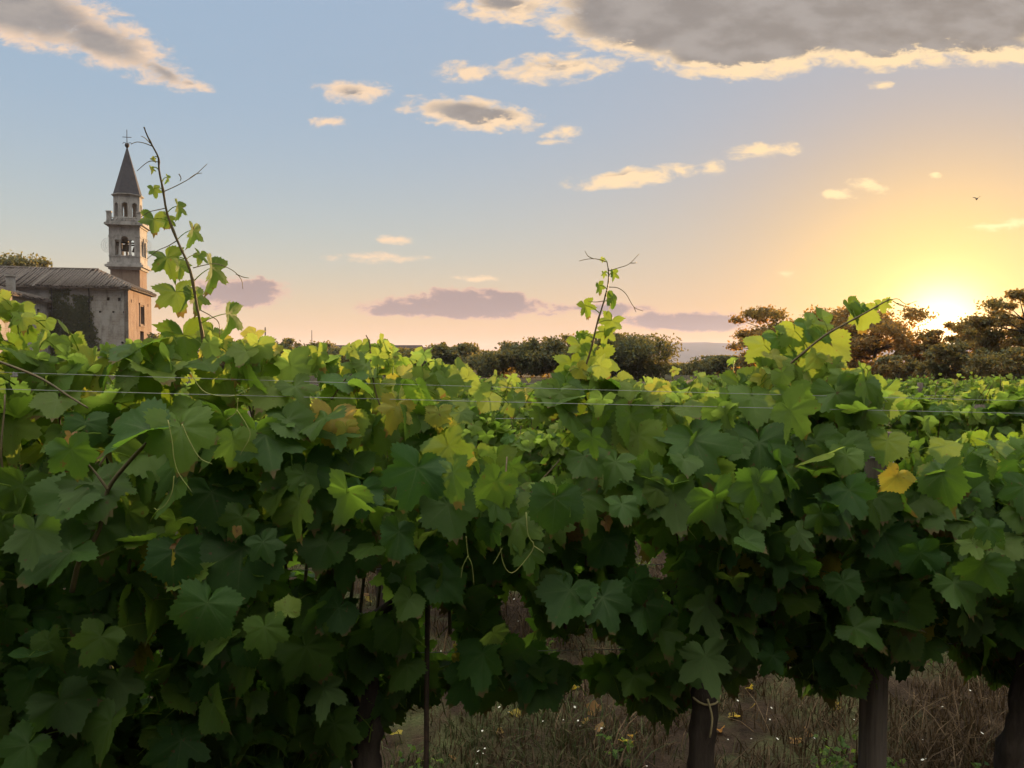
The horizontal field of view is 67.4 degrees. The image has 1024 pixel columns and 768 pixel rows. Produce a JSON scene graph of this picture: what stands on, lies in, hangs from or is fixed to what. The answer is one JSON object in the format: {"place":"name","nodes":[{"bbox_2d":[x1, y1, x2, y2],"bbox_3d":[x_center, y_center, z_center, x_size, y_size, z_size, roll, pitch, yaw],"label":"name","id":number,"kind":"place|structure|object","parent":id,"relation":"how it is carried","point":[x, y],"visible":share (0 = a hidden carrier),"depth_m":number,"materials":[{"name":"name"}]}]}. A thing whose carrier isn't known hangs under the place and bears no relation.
{"place":"outdoors","nodes":[
{"label":"outdoors","id":0,"kind":"place"},
{"bbox_2d":[4,372,1016,400],"bbox_3d":[0.411,0.014,2.105,4.623,0.155,0.002,0,2,-10],"label":"trellis wire","id":1,"kind":"object","parent":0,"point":[471,386],"visible":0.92,"depth_m":2.00,"materials":[{"name":"grey metal"}]},
{"bbox_2d":[0,0,1023,350],"label":"sky","id":2,"kind":"structure","parent":0,"point":[409,172],"materials":[{"name":"blue"}]},
{"bbox_2d":[13,362,1023,767],"bbox_3d":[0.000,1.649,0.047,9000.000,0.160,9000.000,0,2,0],"label":"ground","id":3,"kind":"structure","parent":0,"point":[413,730],"depth_m":3.50,"materials":[{"name":"brown plant"}]},
{"bbox_2d":[0,250,44,266],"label":"round tree","id":4,"kind":"object","parent":3,"relation":"on","point":[19,261],"visible":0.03,"depth_m":126.11,"materials":[{"name":"green plant"}]},
{"bbox_2d":[0,274,52,376],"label":"stone house","id":5,"kind":"structure","parent":3,"relation":"on","point":[38,301],"depth_m":90.53,"materials":[{"name":"stone"}]},
{"bbox_2d":[7,257,52,266],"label":"round tree","id":6,"kind":"object","parent":3,"relation":"on","point":[44,262],"visible":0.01,"depth_m":129.76,"materials":[{"name":"green plant"}]},
{"bbox_2d":[0,266,156,358],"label":"church","id":7,"kind":"structure","parent":3,"relation":"on","point":[121,308],"depth_m":99.56,"materials":[{"name":"stone"}]},
{"bbox_2d":[49,288,100,357],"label":"ivy","id":8,"kind":"object","parent":7,"relation":"attached to","point":[69,316],"visible":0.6,"depth_m":98.25,"materials":[{"name":"green plant"}]},
{"bbox_2d":[139,303,145,326],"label":"window frame","id":9,"kind":"structure","parent":7,"relation":"in","point":[140,304],"depth_m":105.21,"materials":[{"name":"stone"}]},
{"bbox_2d":[10,452,167,504],"bbox_3d":[-2.604,0.822,4.342,1.308,1.437,0.715,0,2,-4],"label":"grape vine","id":10,"kind":"object","parent":3,"relation":"on","point":[25,468],"visible":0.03,"depth_m":4.28,"materials":[{"name":"green plant"}]},
{"bbox_2d":[105,375,115,386],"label":"grape vine","id":11,"kind":"object","parent":3,"relation":"on","point":[110,383],"visible":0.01,"depth_m":11.48,"materials":[{"name":"green plant"}]},
{"bbox_2d":[0,127,250,767],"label":"grape vine","id":12,"kind":"object","parent":3,"relation":"on","point":[71,511],"visible":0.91,"depth_m":1.87,"materials":[{"name":"green plant"}]},
{"bbox_2d":[101,130,151,289],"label":"bell tower","id":13,"kind":"structure","parent":3,"relation":"on","point":[126,229],"depth_m":111.52,"materials":[{"name":"stone"}]},
{"bbox_2d":[105,379,189,395],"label":"grape vine","id":14,"kind":"object","parent":3,"relation":"on","point":[108,386],"depth_m":9.19,"materials":[{"name":"green plant"}]},
{"bbox_2d":[147,332,159,339],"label":"bush","id":15,"kind":"object","parent":3,"relation":"on","point":[154,336],"visible":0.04,"depth_m":94.28,"materials":[{"name":"green plant"}]},
{"bbox_2d":[98,416,304,565],"bbox_3d":[-1.699,0.823,4.488,1.352,1.508,0.791,0,2,-5],"label":"grape vine","id":16,"kind":"object","parent":3,"relation":"on","point":[135,492],"depth_m":4.31,"materials":[{"name":"green plant"}]},
{"bbox_2d":[175,383,246,395],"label":"grape vine","id":17,"kind":"object","parent":3,"relation":"on","point":[186,392],"visible":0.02,"depth_m":9.10,"materials":[{"name":"green plant"}]},
{"bbox_2d":[178,392,251,410],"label":"grape vine","id":18,"kind":"object","parent":3,"relation":"on","point":[245,405],"visible":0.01,"depth_m":6.73,"materials":[{"name":"green plant"}]},
{"bbox_2d":[197,340,234,368],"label":"bush","id":19,"kind":"object","parent":3,"relation":"on","point":[222,364],"visible":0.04,"depth_m":96.55,"materials":[{"name":"green plant"}]},
{"bbox_2d":[275,337,305,355],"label":"round tree","id":20,"kind":"object","parent":3,"relation":"on","point":[287,343],"visible":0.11,"depth_m":99.85,"materials":[{"name":"green plant"}]},
{"bbox_2d":[310,385,323,400],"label":"grape vine","id":21,"kind":"object","parent":3,"relation":"on","point":[318,393],"depth_m":9.45,"materials":[{"name":"green plant"}]},
{"bbox_2d":[303,340,338,356],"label":"round tree","id":22,"kind":"object","parent":3,"relation":"on","point":[330,345],"visible":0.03,"depth_m":104.44,"materials":[{"name":"green plant"}]},
{"bbox_2d":[327,347,360,362],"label":"bush","id":23,"kind":"object","parent":3,"relation":"on","point":[334,351],"visible":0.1,"depth_m":87.73,"materials":[{"name":"green plant"}]},
{"bbox_2d":[95,251,641,767],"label":"grape vine","id":24,"kind":"object","parent":3,"relation":"on","point":[419,501],"visible":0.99,"depth_m":1.93,"materials":[{"name":"green plant"}]},
{"bbox_2d":[334,345,423,350],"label":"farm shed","id":25,"kind":"structure","parent":3,"relation":"on","point":[405,346],"depth_m":132.89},
{"bbox_2d":[310,396,496,606],"bbox_3d":[-0.733,0.771,4.665,1.327,1.505,0.746,0,2,-12],"label":"grape vine","id":26,"kind":"object","parent":3,"relation":"on","point":[481,422],"visible":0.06,"depth_m":4.63,"materials":[{"name":"green plant"}]},
{"bbox_2d":[382,347,430,376],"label":"bush","id":27,"kind":"object","parent":3,"relation":"on","point":[404,352],"visible":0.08,"depth_m":88.93,"materials":[{"name":"green plant"}]},
{"bbox_2d":[424,604,429,767],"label":"iron stake","id":28,"kind":"object","parent":3,"relation":"on","point":[426,688],"visible":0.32,"depth_m":2.10,"materials":[{"name":"black metal"}]},
{"bbox_2d":[424,342,461,365],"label":"round tree","id":29,"kind":"object","parent":3,"relation":"on","point":[445,353],"visible":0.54,"depth_m":86.77,"materials":[{"name":"green plant"}]},
{"bbox_2d":[452,342,481,370],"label":"round tree","id":30,"kind":"object","parent":3,"relation":"on","point":[465,347],"visible":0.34,"depth_m":90.48,"materials":[{"name":"green plant"}]},
{"bbox_2d":[433,391,500,426],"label":"grape vine","id":31,"kind":"object","parent":3,"relation":"on","point":[469,401],"visible":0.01,"depth_m":7.11,"materials":[{"name":"green plant"}]},
{"bbox_2d":[111,549,840,760],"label":"fallen leaves","id":32,"kind":"object","parent":3,"relation":"on","point":[592,706],"visible":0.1,"depth_m":3.54,"materials":[{"name":"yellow plant"}]},
{"bbox_2d":[446,382,520,421],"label":"grape vine","id":33,"kind":"object","parent":3,"relation":"on","point":[466,396],"visible":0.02,"depth_m":9.79,"materials":[{"name":"green plant"}]},
{"bbox_2d":[460,349,518,376],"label":"bush","id":34,"kind":"object","parent":3,"relation":"on","point":[481,363],"visible":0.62,"depth_m":83.39,"materials":[{"name":"green plant"}]},
{"bbox_2d":[478,374,522,391],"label":"grape vine","id":35,"kind":"object","parent":3,"relation":"on","point":[482,380],"visible":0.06,"depth_m":12.37,"materials":[{"name":"green plant"}]},
{"bbox_2d":[490,340,545,377],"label":"round tree","id":36,"kind":"object","parent":3,"relation":"on","point":[507,356],"visible":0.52,"depth_m":80.51,"materials":[{"name":"green plant"}]},
{"bbox_2d":[461,419,580,485],"bbox_3d":[0.200,0.867,4.817,1.374,1.510,0.750,0,2,-10],"label":"grape vine","id":37,"kind":"object","parent":3,"relation":"on","point":[541,451],"visible":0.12,"depth_m":4.70,"materials":[{"name":"green plant"}]},
{"bbox_2d":[493,403,585,469],"bbox_3d":[0.396,0.795,7.366,1.268,1.432,0.749,0,2,-6],"label":"grape vine","id":38,"kind":"object","parent":3,"relation":"on","point":[523,412],"visible":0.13,"depth_m":7.30,"materials":[{"name":"green plant"}]},
{"bbox_2d":[500,378,589,430],"bbox_3d":[0.398,0.673,9.998,1.338,1.514,0.772,0,2,-12],"label":"grape vine","id":39,"kind":"object","parent":3,"relation":"on","point":[513,392],"visible":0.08,"depth_m":9.80,"materials":[{"name":"green plant"}]},
{"bbox_2d":[515,333,575,377],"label":"round tree","id":40,"kind":"object","parent":3,"relation":"on","point":[542,361],"visible":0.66,"depth_m":77.99,"materials":[{"name":"green plant"}]},
{"bbox_2d":[565,332,687,379],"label":"round tree","id":41,"kind":"object","parent":3,"relation":"on","point":[634,356],"visible":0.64,"depth_m":69.15,"materials":[{"name":"green plant"}]},
{"bbox_2d":[584,392,691,411],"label":"grape vine","id":42,"kind":"object","parent":3,"relation":"on","point":[690,395],"visible":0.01,"depth_m":7.59,"materials":[{"name":"green plant"}]},
{"bbox_2d":[636,377,688,390],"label":"grape vine","id":43,"kind":"object","parent":3,"relation":"on","point":[678,387],"visible":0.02,"depth_m":12.87,"materials":[{"name":"green plant"}]},
{"bbox_2d":[376,557,988,767],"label":"green weeds","id":44,"kind":"object","parent":3,"relation":"on","point":[825,751],"visible":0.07,"depth_m":3.11,"materials":[{"name":"green plant"}]},
{"bbox_2d":[660,362,714,374],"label":"bush","id":45,"kind":"object","parent":3,"relation":"on","point":[684,368],"visible":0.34,"depth_m":97.02,"materials":[{"name":"green plant"}]},
{"bbox_2d":[635,414,743,555],"bbox_3d":[1.107,0.836,4.955,1.347,1.502,0.788,-1,2,-22],"label":"grape vine","id":46,"kind":"object","parent":3,"relation":"on","point":[740,416],"depth_m":4.92,"materials":[{"name":"green plant"}]},
{"bbox_2d":[675,371,728,390],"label":"grape vine","id":47,"kind":"object","parent":3,"relation":"on","point":[713,377],"visible":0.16,"depth_m":12.92,"materials":[{"name":"green plant"}]},
{"bbox_2d":[508,295,919,767],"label":"grape vine","id":48,"kind":"object","parent":3,"relation":"on","point":[785,521],"visible":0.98,"depth_m":2.14,"materials":[{"name":"green plant"}]},
{"bbox_2d":[689,685,720,737],"bbox_3d":[0.581,0.968,2.307,0.094,0.134,0.094,1,2,41],"label":"twine tie","id":49,"kind":"object","parent":48,"relation":"attached to","point":[705,704],"visible":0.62,"depth_m":2.25,"materials":[{"name":"fabric"}]},
{"bbox_2d":[686,354,743,375],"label":"round tree","id":50,"kind":"object","parent":3,"relation":"on","point":[717,364],"visible":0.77,"depth_m":93.43,"materials":[{"name":"green plant"}]},
{"bbox_2d":[477,598,983,765],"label":"white flowers","id":51,"kind":"object","parent":3,"relation":"on","point":[727,739],"visible":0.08,"depth_m":3.20,"materials":[{"name":"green plant"}]},
{"bbox_2d":[707,382,790,391],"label":"grape vine","id":52,"kind":"object","parent":3,"relation":"on","point":[716,386],"visible":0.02,"depth_m":10.29,"materials":[{"name":"green plant"}]},
{"bbox_2d":[723,304,838,371],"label":"feathery tree","id":53,"kind":"object","parent":3,"relation":"on","point":[761,316],"visible":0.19,"depth_m":62.92,"materials":[{"name":"green plant"}]},
{"bbox_2d":[741,413,930,472],"bbox_3d":[2.148,0.818,5.132,1.353,1.534,0.760,0,2,-10],"label":"grape vine","id":54,"kind":"object","parent":3,"relation":"on","point":[917,425],"visible":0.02,"depth_m":5.14,"materials":[{"name":"green plant"}]},
{"bbox_2d":[798,312,887,362],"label":"feathery tree","id":55,"kind":"object","parent":3,"relation":"on","point":[864,353],"visible":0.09,"depth_m":62.51,"materials":[{"name":"green plant"}]},
{"bbox_2d":[858,432,893,767],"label":"wooden post","id":56,"kind":"object","parent":3,"relation":"on","point":[872,735],"visible":0.2,"depth_m":2.52,"materials":[{"name":"brown wood"}]},
{"bbox_2d":[308,564,662,569],"bbox_3d":[0.411,0.544,2.340,4.654,0.150,0.002,0,2,-10],"label":"trellis wire","id":57,"kind":"object","parent":56,"relation":"attached to","point":[577,565],"visible":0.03,"depth_m":2.34,"materials":[{"name":"grey metal"}]},
{"bbox_2d":[7,389,1023,413],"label":"trellis wire","id":58,"kind":"object","parent":56,"relation":"attached to","point":[475,401],"visible":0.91,"depth_m":1.97,"materials":[{"name":"grey metal"}]},
{"bbox_2d":[160,642,998,656],"bbox_3d":[0.412,0.807,2.358,4.668,0.240,0.002,0,2,-10],"label":"trellis wire","id":59,"kind":"object","parent":56,"relation":"attached to","point":[572,650],"visible":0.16,"depth_m":2.31,"materials":[{"name":"grey metal"}]},
{"bbox_2d":[817,304,942,377],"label":"feathery tree","id":60,"kind":"object","parent":3,"relation":"on","point":[887,327],"visible":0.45,"depth_m":59.23,"materials":[{"name":"green plant"}]},
{"bbox_2d":[886,378,905,390],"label":"grape vine","id":61,"kind":"object","parent":3,"relation":"on","point":[888,380],"visible":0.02,"depth_m":13.41,"materials":[{"name":"green plant"}]},
{"bbox_2d":[872,353,929,382],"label":"bush","id":62,"kind":"object","parent":3,"relation":"on","point":[885,362],"visible":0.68,"depth_m":53.23,"materials":[{"name":"green plant"}]},
{"bbox_2d":[887,379,916,396],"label":"grape vine","id":63,"kind":"object","parent":3,"relation":"on","point":[909,383],"visible":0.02,"depth_m":10.79,"materials":[{"name":"green plant"}]},
{"bbox_2d":[882,340,946,377],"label":"feathery tree","id":64,"kind":"object","parent":3,"relation":"on","point":[916,351],"visible":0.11,"depth_m":60.65,"materials":[{"name":"green plant"}]},
{"bbox_2d":[890,373,949,394],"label":"grape vine","id":65,"kind":"object","parent":3,"relation":"on","point":[915,380],"visible":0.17,"depth_m":13.61,"materials":[{"name":"green plant"}]},
{"bbox_2d":[917,382,922,392],"bbox_3d":[5.751,0.685,10.844,0.094,1.412,0.086,0,2,0],"label":"wooden post","id":66,"kind":"object","parent":3,"relation":"on","point":[920,386],"visible":0.13,"depth_m":10.80,"materials":[{"name":"grey wood"}]},
{"bbox_2d":[905,390,959,435],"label":"grape vine","id":67,"kind":"object","parent":3,"relation":"on","point":[953,401],"depth_m":7.99,"materials":[{"name":"green plant"}]},
{"bbox_2d":[900,379,970,402],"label":"grape vine","id":68,"kind":"object","parent":3,"relation":"on","point":[957,387],"visible":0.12,"depth_m":10.82,"materials":[{"name":"green plant"}]},
{"bbox_2d":[854,374,1023,767],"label":"grape vine","id":69,"kind":"object","parent":3,"relation":"on","point":[958,578],"visible":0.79,"depth_m":2.27,"materials":[{"name":"green plant"}]},
{"bbox_2d":[912,341,984,381],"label":"bush","id":70,"kind":"object","parent":3,"relation":"on","point":[949,354],"visible":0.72,"depth_m":49.54,"materials":[{"name":"green plant"}]},
{"bbox_2d":[879,376,1023,463],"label":"grape vine","id":71,"kind":"object","parent":3,"relation":"on","point":[953,422],"visible":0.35,"depth_m":5.14,"materials":[{"name":"green plant"}]},
{"bbox_2d":[916,320,999,380],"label":"round tree","id":72,"kind":"object","parent":3,"relation":"on","point":[936,333],"visible":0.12,"depth_m":57.80,"materials":[{"name":"green plant"}]},
{"bbox_2d":[934,373,986,388],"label":"grape vine","id":73,"kind":"object","parent":3,"relation":"on","point":[960,382],"visible":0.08,"depth_m":13.71,"materials":[{"name":"green plant"}]},
{"bbox_2d":[933,383,998,402],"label":"grape vine","id":74,"kind":"object","parent":3,"relation":"on","point":[948,399],"visible":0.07,"depth_m":8.10,"materials":[{"name":"green plant"}]},
{"bbox_2d":[972,404,984,430],"bbox_3d":[3.201,0.844,5.288,0.094,1.412,0.086,0,2,0],"label":"wooden post","id":75,"kind":"object","parent":3,"relation":"on","point":[979,405],"visible":0.06,"depth_m":5.24,"materials":[{"name":"grey wood"}]},
{"bbox_2d":[947,317,1023,376],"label":"round tree","id":76,"kind":"object","parent":3,"relation":"on","point":[965,335],"visible":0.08,"depth_m":54.05,"materials":[{"name":"green plant"}]},
{"bbox_2d":[951,372,1023,396],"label":"grape vine","id":77,"kind":"object","parent":3,"relation":"on","point":[992,382],"visible":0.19,"depth_m":10.97,"materials":[{"name":"green plant"}]},
{"bbox_2d":[958,288,1023,375],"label":"round tree","id":78,"kind":"object","parent":3,"relation":"on","point":[987,338],"visible":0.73,"depth_m":50.00,"materials":[{"name":"green plant"}]},
{"bbox_2d":[963,344,1023,380],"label":"bush","id":79,"kind":"object","parent":3,"relation":"on","point":[991,363],"visible":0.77,"depth_m":46.31,"materials":[{"name":"green plant"}]},
{"bbox_2d":[986,376,1023,383],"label":"grape vine","id":80,"kind":"object","parent":3,"relation":"on","point":[1011,381],"visible":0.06,"depth_m":13.88,"materials":[{"name":"green plant"}]},
{"bbox_2d":[1003,416,1023,436],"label":"grape vine","id":81,"kind":"object","parent":3,"relation":"on","point":[1016,421],"visible":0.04,"depth_m":5.24,"materials":[{"name":"green plant"}]},
{"bbox_3d":[-1.549,0.866,4.529,0.095,1.412,0.087,0,2,0],"label":"wooden post","id":82,"kind":"object","parent":3,"relation":"on","visible":0},
{"bbox_2d":[495,413,942,418],"bbox_3d":[0.500,0.212,4.838,9.520,0.003,0.003,0,2,-9],"label":"trellis wire","id":83,"kind":"object","parent":82,"relation":"attached to","point":[524,418],"depth_m":4.76,"materials":[{"name":"grey metal"}]},
{"bbox_3d":[2.101,0.776,7.662,0.095,1.412,0.087,0,2,0],"label":"wooden post","id":84,"kind":"object","parent":3,"relation":"on","visible":0},
{"bbox_2d":[926,395,958,395],"bbox_3d":[0.600,0.138,7.403,13.368,0.003,0.003,0,2,-9],"label":"trellis wire","id":85,"kind":"object","parent":84,"relation":"attached to","point":[942,395],"visible":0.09,"depth_m":8.03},
{"bbox_2d":[655,342,970,361],"bbox_3d":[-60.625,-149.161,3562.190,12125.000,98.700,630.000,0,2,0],"label":"hills","id":86,"kind":"structure","parent":0,"point":[697,349],"depth_m":3397.76,"materials":[{"name":"grey"}]}
]}

